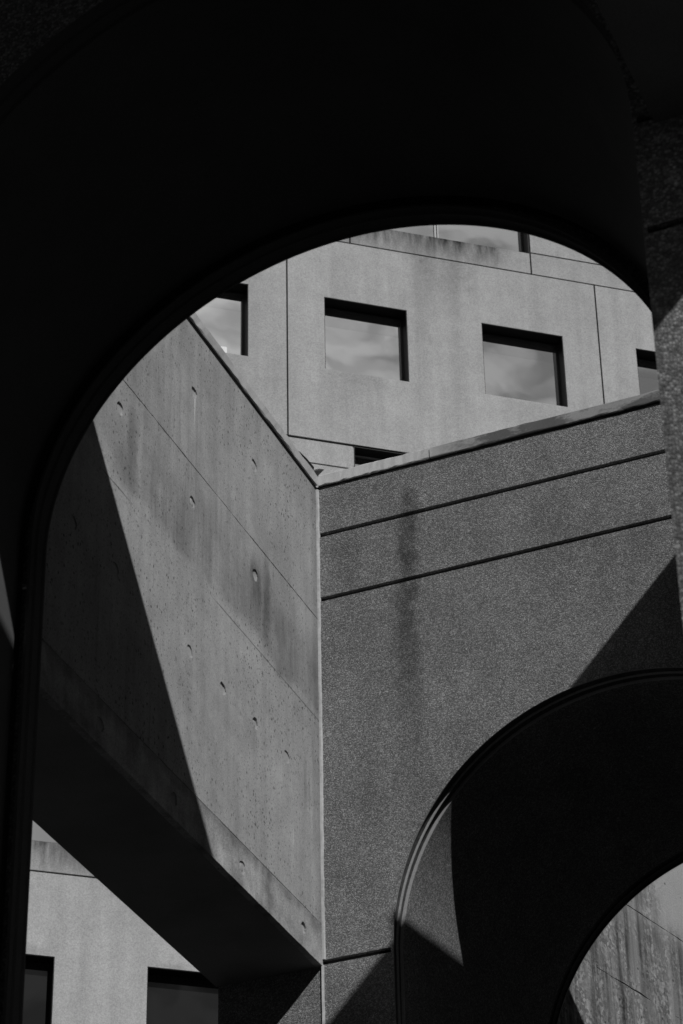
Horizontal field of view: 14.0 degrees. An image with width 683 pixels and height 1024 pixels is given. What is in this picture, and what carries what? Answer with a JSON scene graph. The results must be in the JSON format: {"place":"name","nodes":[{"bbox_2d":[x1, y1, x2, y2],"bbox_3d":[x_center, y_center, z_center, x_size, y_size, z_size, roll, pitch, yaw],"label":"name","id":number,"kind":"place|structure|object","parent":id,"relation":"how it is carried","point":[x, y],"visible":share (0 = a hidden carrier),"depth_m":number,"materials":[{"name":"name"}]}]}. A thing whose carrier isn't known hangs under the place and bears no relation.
{"place":"outdoors","nodes":[
{"label":"outdoors","id":0,"kind":"place"},
{"bbox_2d":[22,225,658,1023],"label":"office building","id":1,"kind":"structure","parent":0,"point":[360,349],"depth_m":49.35,"materials":[{"name":"concrete"}]},
{"bbox_2d":[22,954,54,1023],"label":"window","id":2,"kind":"structure","parent":1,"relation":"in","point":[39,970],"depth_m":41.02,"materials":[{"name":"grey glass"}]},
{"bbox_2d":[32,821,56,842],"bbox_3d":[-5.148,4.246,42.584,3.460,1.775,0.286,8,-35,-14],"label":"window","id":3,"kind":"structure","parent":1,"relation":"in","point":[38,834],"depth_m":42.45,"materials":[{"name":"grey glass"}]},
{"bbox_2d":[146,967,217,1023],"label":"window","id":4,"kind":"structure","parent":1,"relation":"in","point":[173,996],"depth_m":41.60,"materials":[{"name":"black glass"}]},
{"bbox_2d":[195,283,247,355],"bbox_3d":[-2.415,-3.392,48.746,1.540,1.600,0.286,8,-35,-14],"label":"window","id":5,"kind":"structure","parent":1,"relation":"in","point":[225,317],"depth_m":48.99,"materials":[{"name":"grey glass"}]},
{"bbox_2d":[324,297,408,381],"bbox_3d":[0.400,-2.979,49.440,1.540,1.600,0.286,8,-35,-14],"label":"window","id":6,"kind":"structure","parent":1,"relation":"in","point":[365,339],"depth_m":49.64,"materials":[{"name":"grey glass"}]},
{"bbox_2d":[354,446,403,466],"bbox_3d":[1.858,-0.178,48.032,3.475,1.525,0.286,8,-35,-14],"label":"window","id":7,"kind":"structure","parent":1,"relation":"in","point":[361,455],"depth_m":48.12,"materials":[{"name":"black glass"}]},
{"bbox_2d":[391,225,528,252],"bbox_3d":[1.759,-5.662,51.743,3.465,1.730,0.286,8,-35,-14],"label":"window","id":8,"kind":"structure","parent":1,"relation":"in","point":[478,235],"depth_m":51.77,"materials":[{"name":"grey glass"}]},
{"bbox_2d":[481,323,567,406],"bbox_3d":[3.243,-2.563,50.140,1.555,1.600,0.286,8,-35,-14],"label":"window","id":9,"kind":"structure","parent":1,"relation":"in","point":[519,364],"depth_m":50.33,"materials":[{"name":"grey glass"}]},
{"bbox_2d":[636,349,658,394],"bbox_3d":[6.100,-2.144,50.844,1.545,1.600,0.286,8,-35,-14],"label":"window","id":10,"kind":"structure","parent":1,"relation":"in","point":[646,360],"depth_m":51.08,"materials":[{"name":"black glass"}]},
{"bbox_2d":[0,0,682,1023],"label":"arched passage","id":11,"kind":"object","parent":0,"point":[166,166],"visible":1,"depth_m":10.69,"materials":[{"name":"concrete"}]},
{"bbox_2d":[596,0,682,122],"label":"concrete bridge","id":12,"kind":"structure","parent":11,"relation":"attached to","point":[647,35],"depth_m":8.58,"materials":[{"name":"black concrete"}]},
{"bbox_2d":[218,390,682,1023],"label":"arched wall","id":13,"kind":"structure","parent":0,"point":[500,654],"depth_m":14.81,"materials":[{"name":"concrete"}]},
{"bbox_2d":[22,313,323,986],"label":"concrete bridge","id":14,"kind":"structure","parent":13,"relation":"attached to","point":[176,806],"depth_m":13.51,"materials":[{"name":"concrete"}]},
{"bbox_2d":[558,863,682,1023],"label":"streaked wall","id":15,"kind":"structure","parent":0,"point":[630,970],"depth_m":18.30,"materials":[{"name":"concrete"}]}
]}

